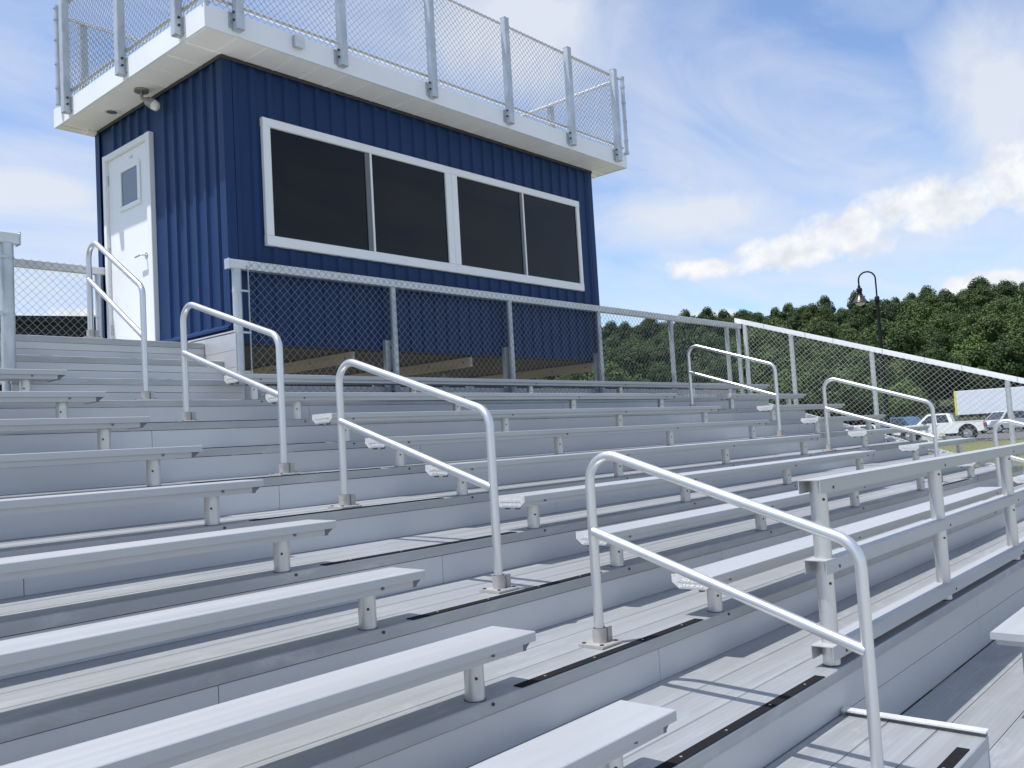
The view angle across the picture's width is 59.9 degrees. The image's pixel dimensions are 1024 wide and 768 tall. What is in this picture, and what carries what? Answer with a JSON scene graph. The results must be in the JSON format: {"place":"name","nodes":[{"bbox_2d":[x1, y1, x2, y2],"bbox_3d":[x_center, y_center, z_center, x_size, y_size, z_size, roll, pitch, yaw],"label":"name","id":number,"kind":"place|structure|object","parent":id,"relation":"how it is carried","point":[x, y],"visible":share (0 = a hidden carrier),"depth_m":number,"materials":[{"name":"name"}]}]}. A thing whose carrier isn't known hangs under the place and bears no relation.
{"place":"outdoors","nodes":[
{"label":"outdoors","id":0,"kind":"place"},
{"bbox_2d":[0,0,1023,327],"label":"sky","id":1,"kind":"structure","parent":0,"point":[781,151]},
{"bbox_2d":[341,381,1023,519],"bbox_3d":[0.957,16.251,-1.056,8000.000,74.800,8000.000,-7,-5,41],"label":"ground","id":2,"kind":"structure","parent":0,"point":[973,444],"depth_m":107.95,"materials":[{"name":"green plant"}]},
{"bbox_2d":[0,315,536,486],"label":"dark building","id":3,"kind":"structure","parent":2,"relation":"on","point":[62,322],"depth_m":30.55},
{"bbox_2d":[0,330,1023,767],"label":"bleacher stand","id":4,"kind":"object","parent":2,"relation":"on","point":[744,686],"visible":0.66,"depth_m":4.81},
{"bbox_2d":[0,231,20,390],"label":"fence post","id":5,"kind":"object","parent":4,"relation":"on","point":[9,241],"visible":0.75,"depth_m":6.57,"materials":[{"name":"metal"}]},
{"bbox_2d":[0,369,66,390],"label":"bleacher bench","id":6,"kind":"object","parent":4,"relation":"on","point":[24,377],"visible":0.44,"depth_m":6.20,"materials":[{"name":"metal"}]},
{"bbox_2d":[0,258,104,336],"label":"chain link fence","id":7,"kind":"object","parent":4,"relation":"on","point":[98,273],"visible":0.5,"depth_m":9.44,"materials":[{"name":"metal"}]},
{"bbox_2d":[0,391,105,417],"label":"bleacher bench","id":8,"kind":"object","parent":4,"relation":"on","point":[61,400],"visible":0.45,"depth_m":5.73,"materials":[{"name":"metal"}]},
{"bbox_2d":[0,416,150,449],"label":"bleacher bench","id":9,"kind":"object","parent":4,"relation":"on","point":[103,426],"visible":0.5,"depth_m":5.23,"materials":[{"name":"metal"}]},
{"bbox_2d":[0,445,202,486],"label":"bleacher bench","id":10,"kind":"object","parent":4,"relation":"on","point":[152,457],"visible":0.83,"depth_m":4.72,"materials":[{"name":"metal"}]},
{"bbox_2d":[85,241,158,399],"bbox_3d":[-3.275,-0.539,7.346,1.096,1.439,0.148,-7,-5,41],"label":"stair handrail","id":11,"kind":"object","parent":4,"relation":"on","point":[146,394],"visible":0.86,"depth_m":7.23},
{"bbox_2d":[0,479,263,528],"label":"bleacher bench","id":12,"kind":"object","parent":4,"relation":"on","point":[211,492],"visible":1,"depth_m":4.19,"materials":[{"name":"metal"}]},
{"bbox_2d":[0,520,336,581],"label":"bleacher bench","id":13,"kind":"object","parent":4,"relation":"on","point":[279,536],"visible":1,"depth_m":3.66,"materials":[{"name":"metal"}]},
{"bbox_2d":[0,567,425,675],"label":"bleacher bench","id":14,"kind":"object","parent":4,"relation":"on","point":[26,653],"visible":1,"depth_m":3.11,"materials":[{"name":"metal"}]},
{"bbox_2d":[174,302,299,475],"bbox_3d":[-1.958,-0.002,6.172,1.356,1.290,0.148,-7,-5,41],"label":"stair handrail","id":15,"kind":"object","parent":4,"relation":"on","point":[286,467],"visible":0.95,"depth_m":6.02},
{"bbox_2d":[0,626,535,767],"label":"bleacher bench","id":16,"kind":"object","parent":4,"relation":"on","point":[182,738],"visible":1,"depth_m":2.67,"materials":[{"name":"metal"}]},
{"bbox_2d":[54,2,626,505],"bbox_3d":[-1.546,-0.049,10.983,3.212,6.208,6.455,-7,-5,41],"label":"press box","id":17,"kind":"object","parent":4,"relation":"on","point":[260,142],"visible":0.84,"depth_m":9.36,"materials":[{"name":"blue metal"}]},
{"bbox_2d":[102,131,159,340],"bbox_3d":[-4.055,-1.430,9.432,1.080,2.253,0.110,-7,-5,41],"label":"door","id":18,"kind":"structure","parent":17,"relation":"in","point":[129,201],"depth_m":9.43,"materials":[{"name":"white metal"}]},
{"bbox_2d":[134,87,160,110],"bbox_3d":[-3.662,-2.848,8.936,0.256,0.231,0.139,-3,-4,-2],"label":"floodlight","id":19,"kind":"object","parent":17,"relation":"attached to","point":[152,104],"visible":1,"depth_m":8.89,"materials":[{"name":"white metal"}]},
{"bbox_2d":[53,0,628,161],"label":"roof fence","id":20,"kind":"object","parent":17,"relation":"on","point":[62,19],"visible":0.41,"depth_m":9.67,"materials":[{"name":"metal"}]},
{"bbox_2d":[259,117,456,272],"bbox_3d":[-1.533,-1.925,9.425,0.050,1.249,2.522,-7,-5,41],"label":"window","id":21,"kind":"structure","parent":17,"relation":"in","point":[323,193],"depth_m":9.28,"materials":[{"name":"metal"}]},
{"bbox_2d":[451,167,584,291],"bbox_3d":[0.122,-1.901,11.291,0.050,1.249,2.463,-7,-5,41],"label":"window","id":22,"kind":"structure","parent":17,"relation":"in","point":[506,231],"depth_m":11.20,"materials":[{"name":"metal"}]},
{"bbox_2d":[328,359,518,593],"bbox_3d":[-0.557,0.451,4.924,1.356,1.290,0.148,-7,-5,41],"label":"stair handrail","id":23,"kind":"object","parent":4,"relation":"on","point":[499,576],"visible":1,"depth_m":4.77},
{"bbox_2d":[265,392,676,421],"bbox_3d":[0.074,0.219,9.235,0.238,0.241,5.893,-7,-5,41],"label":"bleacher bench","id":24,"kind":"object","parent":4,"relation":"on","point":[296,399],"visible":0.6,"depth_m":8.50,"materials":[{"name":"metal"}]},
{"bbox_2d":[224,258,744,399],"bbox_3d":[0.714,-0.422,11.617,0.100,1.332,9.775,-7,-5,41],"label":"chain link fence","id":25,"kind":"object","parent":4,"relation":"on","point":[236,266],"visible":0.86,"depth_m":10.20,"materials":[{"name":"metal"}]},
{"bbox_2d":[224,373,769,401],"bbox_3d":[0.925,0.087,11.136,0.238,0.241,9.865,-7,-5,41],"label":"bleacher bench","id":26,"kind":"object","parent":4,"relation":"on","point":[529,384],"visible":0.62,"depth_m":9.53,"materials":[{"name":"metal"}]},
{"bbox_2d":[312,406,720,443],"bbox_3d":[0.541,0.370,8.818,0.238,0.241,5.893,-7,-5,41],"label":"bleacher bench","id":27,"kind":"object","parent":4,"relation":"on","point":[503,415],"visible":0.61,"depth_m":8.08,"materials":[{"name":"metal"}]},
{"bbox_2d":[365,420,768,469],"bbox_3d":[1.008,0.521,8.402,0.238,0.241,5.893,-7,-5,41],"label":"bleacher bench","id":28,"kind":"object","parent":4,"relation":"on","point":[558,435],"visible":0.8,"depth_m":7.63,"materials":[{"name":"metal"}]},
{"bbox_2d":[470,700,676,767],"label":"bleacher bench","id":29,"kind":"object","parent":4,"relation":"on","point":[610,735],"visible":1,"depth_m":2.80,"materials":[{"name":"metal"}]},
{"bbox_2d":[425,434,819,497],"bbox_3d":[1.475,0.672,7.986,0.238,0.241,5.893,-7,-5,41],"label":"bleacher bench","id":30,"kind":"object","parent":4,"relation":"on","point":[514,463],"visible":0.92,"depth_m":7.25,"materials":[{"name":"metal"}]},
{"bbox_2d":[498,450,876,531],"bbox_3d":[1.942,0.824,7.570,0.238,0.241,5.893,-7,-5,41],"label":"bleacher bench","id":31,"kind":"object","parent":4,"relation":"on","point":[532,501],"visible":0.9,"depth_m":6.45,"materials":[{"name":"metal"}]},
{"bbox_2d":[687,344,787,436],"bbox_3d":[2.878,0.068,11.626,1.356,1.290,0.148,-7,-5,41],"label":"stair handrail","id":32,"kind":"object","parent":4,"relation":"on","point":[780,432],"visible":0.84,"depth_m":11.53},
{"bbox_2d":[576,472,928,569],"bbox_3d":[2.409,0.975,7.154,0.238,0.241,5.893,-7,-5,41],"label":"bleacher bench","id":33,"kind":"object","parent":4,"relation":"on","point":[628,531],"visible":0.81,"depth_m":5.74,"materials":[{"name":"metal"}]},
{"bbox_2d":[716,393,805,408],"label":"bleacher bench","id":34,"kind":"object","parent":4,"relation":"on","point":[730,397],"visible":0.79,"depth_m":13.01,"materials":[{"name":"metal"}]},
{"bbox_2d":[757,404,844,420],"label":"bleacher bench","id":35,"kind":"object","parent":4,"relation":"on","point":[771,408],"visible":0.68,"depth_m":12.56,"materials":[{"name":"metal"}]},
{"bbox_2d":[671,487,1001,614],"bbox_3d":[2.876,1.125,6.738,0.238,0.241,5.893,-7,-5,41],"label":"bleacher bench","id":36,"kind":"object","parent":4,"relation":"on","point":[735,568],"visible":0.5,"depth_m":5.35,"materials":[{"name":"metal"}]},
{"bbox_2d":[801,414,885,433],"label":"bleacher bench","id":37,"kind":"object","parent":4,"relation":"on","point":[815,421],"visible":0.97,"depth_m":12.05,"materials":[{"name":"metal"}]},
{"bbox_2d":[766,707,990,767],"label":"step box","id":38,"kind":"object","parent":4,"relation":"on","point":[842,741],"visible":1,"depth_m":3.73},
{"bbox_2d":[578,451,883,767],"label":"stair handrail","id":39,"kind":"object","parent":38,"relation":"on","point":[602,639],"visible":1,"depth_m":3.56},
{"bbox_2d":[734,318,1023,472],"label":"sloping chain link fence","id":40,"kind":"object","parent":4,"relation":"on","point":[1000,376],"visible":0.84,"depth_m":13.71,"materials":[{"name":"metal"}]},
{"bbox_2d":[821,377,947,483],"bbox_3d":[4.280,0.521,10.378,1.356,1.290,0.148,-7,-5,41],"label":"stair handrail","id":41,"kind":"object","parent":4,"relation":"on","point":[829,446],"visible":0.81,"depth_m":10.37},
{"bbox_2d":[848,426,928,446],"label":"bleacher bench","id":42,"kind":"object","parent":4,"relation":"on","point":[863,434],"visible":0.97,"depth_m":11.56,"materials":[{"name":"metal"}]},
{"bbox_2d":[798,442,1023,666],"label":"guard rail","id":43,"kind":"object","parent":4,"relation":"on","point":[826,562],"visible":1,"depth_m":5.17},
{"bbox_2d":[899,437,975,460],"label":"bleacher bench","id":44,"kind":"object","parent":4,"relation":"on","point":[917,447],"visible":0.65,"depth_m":11.37,"materials":[{"name":"metal"}]},
{"bbox_2d":[958,452,1023,478],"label":"bleacher bench","id":45,"kind":"object","parent":4,"relation":"on","point":[970,471],"visible":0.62,"depth_m":10.56,"materials":[{"name":"metal"}]},
{"bbox_2d":[990,607,1023,669],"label":"bleacher bench","id":46,"kind":"object","parent":4,"relation":"on","point":[1009,631],"visible":1,"depth_m":4.53,"materials":[{"name":"metal"}]},
{"bbox_2d":[602,320,623,339],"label":"broadleaf tree","id":47,"kind":"object","parent":2,"relation":"on","point":[607,327],"visible":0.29,"depth_m":215.38,"materials":[{"name":"green plant"}]},
{"bbox_2d":[590,360,641,388],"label":"broadleaf tree","id":48,"kind":"object","parent":2,"relation":"on","point":[619,378],"visible":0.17,"depth_m":128.02,"materials":[{"name":"green plant"}]},
{"bbox_2d":[616,345,654,378],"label":"broadleaf tree","id":49,"kind":"object","parent":2,"relation":"on","point":[639,368],"visible":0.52,"depth_m":150.98,"materials":[{"name":"green plant"}]},
{"bbox_2d":[630,322,656,341],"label":"broadleaf tree","id":50,"kind":"object","parent":2,"relation":"on","point":[639,333],"visible":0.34,"depth_m":213.97,"materials":[{"name":"green plant"}]},
{"bbox_2d":[644,345,681,370],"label":"broadleaf tree","id":51,"kind":"object","parent":2,"relation":"on","point":[660,353],"visible":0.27,"depth_m":152.78,"materials":[{"name":"green plant"}]},
{"bbox_2d":[644,361,683,389],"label":"broadleaf tree","id":52,"kind":"object","parent":2,"relation":"on","point":[666,372],"visible":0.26,"depth_m":132.04,"materials":[{"name":"green plant"}]},
{"bbox_2d":[674,332,709,369],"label":"broadleaf tree","id":53,"kind":"object","parent":2,"relation":"on","point":[685,340],"visible":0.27,"depth_m":155.49,"materials":[{"name":"green plant"}]},
{"bbox_2d":[681,352,734,389],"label":"broadleaf tree","id":54,"kind":"object","parent":2,"relation":"on","point":[701,363],"visible":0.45,"depth_m":137.18,"materials":[{"name":"green plant"}]},
{"bbox_2d":[696,332,725,358],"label":"broadleaf tree","id":55,"kind":"object","parent":2,"relation":"on","point":[714,342],"visible":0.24,"depth_m":153.84,"materials":[{"name":"green plant"}]},
{"bbox_2d":[705,315,740,341],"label":"broadleaf tree","id":56,"kind":"object","parent":2,"relation":"on","point":[723,319],"visible":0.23,"depth_m":178.79,"materials":[{"name":"green plant"}]},
{"bbox_2d":[714,338,752,367],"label":"broadleaf tree","id":57,"kind":"object","parent":2,"relation":"on","point":[735,350],"visible":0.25,"depth_m":150.66,"materials":[{"name":"green plant"}]},
{"bbox_2d":[740,328,776,358],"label":"broadleaf tree","id":58,"kind":"object","parent":2,"relation":"on","point":[756,336],"visible":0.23,"depth_m":153.82,"materials":[{"name":"green plant"}]},
{"bbox_2d":[745,345,786,382],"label":"broadleaf tree","id":59,"kind":"object","parent":2,"relation":"on","point":[765,350],"visible":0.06,"depth_m":134.63,"materials":[{"name":"green plant"}]},
{"bbox_2d":[751,347,801,393],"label":"broadleaf tree","id":60,"kind":"object","parent":2,"relation":"on","point":[774,358],"visible":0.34,"depth_m":122.39,"materials":[{"name":"green plant"}]},
{"bbox_2d":[771,324,802,348],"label":"broadleaf tree","id":61,"kind":"object","parent":2,"relation":"on","point":[781,337],"visible":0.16,"depth_m":162.12,"materials":[{"name":"green plant"}]},
{"bbox_2d":[763,367,811,412],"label":"broadleaf tree","id":62,"kind":"object","parent":2,"relation":"on","point":[782,389],"visible":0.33,"depth_m":116.20,"materials":[{"name":"green plant"}]},
{"bbox_2d":[776,302,801,324],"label":"broadleaf tree","id":63,"kind":"object","parent":2,"relation":"on","point":[786,312],"visible":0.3,"depth_m":232.94,"materials":[{"name":"green plant"}]},
{"bbox_2d":[789,338,815,361],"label":"broadleaf tree","id":64,"kind":"object","parent":2,"relation":"on","point":[802,347],"visible":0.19,"depth_m":151.16,"materials":[{"name":"green plant"}]},
{"bbox_2d":[800,302,824,326],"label":"broadleaf tree","id":65,"kind":"object","parent":2,"relation":"on","point":[812,310],"visible":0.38,"depth_m":208.38,"materials":[{"name":"green plant"}]},
{"bbox_2d":[791,360,851,416],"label":"broadleaf tree","id":66,"kind":"object","parent":2,"relation":"on","point":[818,379],"visible":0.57,"depth_m":114.67,"materials":[{"name":"green plant"}]},
{"bbox_2d":[804,318,841,342],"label":"broadleaf tree","id":67,"kind":"object","parent":2,"relation":"on","point":[823,328],"visible":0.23,"depth_m":157.57,"materials":[{"name":"green plant"}]},
{"bbox_2d":[807,335,846,367],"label":"broadleaf tree","id":68,"kind":"object","parent":2,"relation":"on","point":[821,346],"visible":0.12,"depth_m":140.12,"materials":[{"name":"green plant"}]},
{"bbox_2d":[811,343,862,378],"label":"broadleaf tree","id":69,"kind":"object","parent":2,"relation":"on","point":[835,355],"visible":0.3,"depth_m":119.71,"materials":[{"name":"green plant"}]},
{"bbox_2d":[816,363,882,424],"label":"broadleaf tree","id":70,"kind":"object","parent":2,"relation":"on","point":[851,388],"visible":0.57,"depth_m":113.05,"materials":[{"name":"green plant"}]},
{"bbox_2d":[852,271,890,441],"bbox_3d":[15.008,-0.597,37.078,1.184,8.321,0.770,-7,-5,41],"label":"street lamp","id":71,"kind":"object","parent":2,"relation":"on","point":[860,300],"visible":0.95,"depth_m":37.03,"materials":[{"name":"metal"}]},
{"bbox_2d":[854,382,892,423],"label":"broadleaf tree","id":72,"kind":"object","parent":2,"relation":"on","point":[867,411],"visible":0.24,"depth_m":113.02,"materials":[{"name":"green plant"}]},
{"bbox_2d":[855,351,892,387],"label":"broadleaf tree","id":73,"kind":"object","parent":2,"relation":"on","point":[865,364],"visible":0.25,"depth_m":123.68,"materials":[{"name":"green plant"}]},
{"bbox_2d":[859,300,898,329],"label":"broadleaf tree","id":74,"kind":"object","parent":2,"relation":"on","point":[886,310],"visible":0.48,"depth_m":184.25,"materials":[{"name":"green plant"}]},
{"bbox_2d":[854,318,919,369],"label":"broadleaf tree","id":75,"kind":"object","parent":2,"relation":"on","point":[892,339],"visible":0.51,"depth_m":134.31,"materials":[{"name":"green plant"}]},
{"bbox_2d":[886,358,918,387],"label":"broadleaf tree","id":76,"kind":"object","parent":2,"relation":"on","point":[899,369],"visible":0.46,"depth_m":123.85,"materials":[{"name":"green plant"}]},
{"bbox_2d":[879,378,929,417],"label":"broadleaf tree","id":77,"kind":"object","parent":2,"relation":"on","point":[903,400],"visible":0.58,"depth_m":107.94,"materials":[{"name":"green plant"}]},
{"bbox_2d":[889,319,941,363],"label":"broadleaf tree","id":78,"kind":"object","parent":2,"relation":"on","point":[922,339],"visible":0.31,"depth_m":135.72,"materials":[{"name":"green plant"}]},
{"bbox_2d":[893,300,940,328],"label":"broadleaf tree","id":79,"kind":"object","parent":2,"relation":"on","point":[919,313],"visible":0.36,"depth_m":166.46,"materials":[{"name":"green plant"}]},
{"bbox_2d":[907,342,960,411],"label":"broadleaf tree","id":80,"kind":"object","parent":2,"relation":"on","point":[935,352],"visible":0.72,"depth_m":115.75,"materials":[{"name":"green plant"}]},
{"bbox_2d":[922,292,945,311],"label":"broadleaf tree","id":81,"kind":"object","parent":2,"relation":"on","point":[930,298],"visible":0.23,"depth_m":201.37,"materials":[{"name":"green plant"}]},
{"bbox_2d":[922,324,950,354],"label":"broadleaf tree","id":82,"kind":"object","parent":2,"relation":"on","point":[939,339],"visible":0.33,"depth_m":144.94,"materials":[{"name":"green plant"}]},
{"bbox_2d":[922,312,957,353],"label":"broadleaf tree","id":83,"kind":"object","parent":2,"relation":"on","point":[938,320],"visible":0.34,"depth_m":157.15,"materials":[{"name":"green plant"}]},
{"bbox_2d":[936,292,959,307],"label":"broadleaf tree","id":84,"kind":"object","parent":2,"relation":"on","point":[946,297],"visible":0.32,"depth_m":200.90,"materials":[{"name":"green plant"}]},
{"bbox_2d":[936,302,961,316],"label":"broadleaf tree","id":85,"kind":"object","parent":2,"relation":"on","point":[947,307],"visible":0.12,"depth_m":181.33,"materials":[{"name":"green plant"}]},
{"bbox_2d":[885,429,1023,441],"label":"car park","id":86,"kind":"structure","parent":2,"relation":"on","point":[1006,434],"depth_m":66.50,"materials":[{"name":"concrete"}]},
{"bbox_2d":[880,416,919,436],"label":"parked car","id":87,"kind":"object","parent":86,"relation":"on","point":[905,421],"visible":0.02,"depth_m":72.12,"materials":[{"name":"blue paint"}]},
{"bbox_2d":[892,413,988,440],"bbox_3d":[29.867,3.024,62.130,5.980,1.900,2.320,-6,-4,32],"label":"pickup truck","id":88,"kind":"object","parent":86,"relation":"on","point":[957,428],"visible":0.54,"depth_m":61.03,"materials":[{"name":"white paint"}]},
{"bbox_2d":[953,386,1023,419],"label":"semi trailer","id":89,"kind":"object","parent":86,"relation":"on","point":[980,401],"visible":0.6,"depth_m":99.59,"materials":[{"name":"metal"}]},
{"bbox_2d":[980,410,1023,432],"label":"parked car","id":90,"kind":"object","parent":86,"relation":"on","point":[999,415],"visible":0.43,"depth_m":70.98,"materials":[{"name":"silver metal"}]},
{"bbox_2d":[948,325,982,354],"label":"broadleaf tree","id":91,"kind":"object","parent":2,"relation":"on","point":[961,335],"visible":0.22,"depth_m":141.36,"materials":[{"name":"green plant"}]},
{"bbox_2d":[956,291,976,312],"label":"broadleaf tree","id":92,"kind":"object","parent":2,"relation":"on","point":[964,301],"visible":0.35,"depth_m":199.27,"materials":[{"name":"green plant"}]},
{"bbox_2d":[955,312,980,333],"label":"broadleaf tree","id":93,"kind":"object","parent":2,"relation":"on","point":[970,320],"visible":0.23,"depth_m":156.49,"materials":[{"name":"green plant"}]},
{"bbox_2d":[940,345,1004,395],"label":"broadleaf tree","id":94,"kind":"object","parent":2,"relation":"on","point":[969,358],"visible":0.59,"depth_m":116.39,"materials":[{"name":"green plant"}]},
{"bbox_2d":[948,333,1003,373],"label":"broadleaf tree","id":95,"kind":"object","parent":2,"relation":"on","point":[972,341],"visible":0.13,"depth_m":128.33,"materials":[{"name":"green plant"}]},
{"bbox_2d":[964,275,996,295],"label":"broadleaf tree","id":96,"kind":"object","parent":2,"relation":"on","point":[971,287],"visible":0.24,"depth_m":216.66,"materials":[{"name":"green plant"}]},
{"bbox_2d":[969,284,994,307],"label":"broadleaf tree","id":97,"kind":"object","parent":2,"relation":"on","point":[981,296],"visible":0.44,"depth_m":199.01,"materials":[{"name":"green plant"}]},
{"bbox_2d":[965,313,1016,348],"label":"broadleaf tree","id":98,"kind":"object","parent":2,"relation":"on","point":[991,326],"visible":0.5,"depth_m":137.82,"materials":[{"name":"green plant"}]},
{"bbox_2d":[975,294,1023,339],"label":"broadleaf tree","id":99,"kind":"object","parent":2,"relation":"on","point":[1007,310],"visible":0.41,"depth_m":153.47,"materials":[{"name":"green plant"}]},
{"bbox_2d":[983,338,1023,388],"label":"broadleaf tree","id":100,"kind":"object","parent":2,"relation":"on","point":[1013,365],"visible":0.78,"depth_m":113.91,"materials":[{"name":"green plant"}]},
{"bbox_2d":[990,279,1019,300],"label":"broadleaf tree","id":101,"kind":"object","parent":2,"relation":"on","point":[1007,289],"visible":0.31,"depth_m":196.26,"materials":[{"name":"green plant"}]},
{"bbox_2d":[996,310,1023,341],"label":"broadleaf tree","id":102,"kind":"object","parent":2,"relation":"on","point":[1015,322],"visible":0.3,"depth_m":137.17,"materials":[{"name":"green plant"}]},
{"bbox_2d":[1000,323,1023,375],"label":"broadleaf tree","id":103,"kind":"object","parent":2,"relation":"on","point":[1019,332],"visible":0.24,"depth_m":117.99,"materials":[{"name":"green plant"}]},
{"bbox_3d":[6.062,1.667,8.776,0.615,0.231,1.738,-7,-5,41],"label":"step box","id":104,"kind":"object","parent":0,"visible":0},
{"bbox_2d":[993,419,1023,495],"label":"stair handrail","id":105,"kind":"object","parent":104,"relation":"on","point":[995,436],"visible":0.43,"depth_m":9.52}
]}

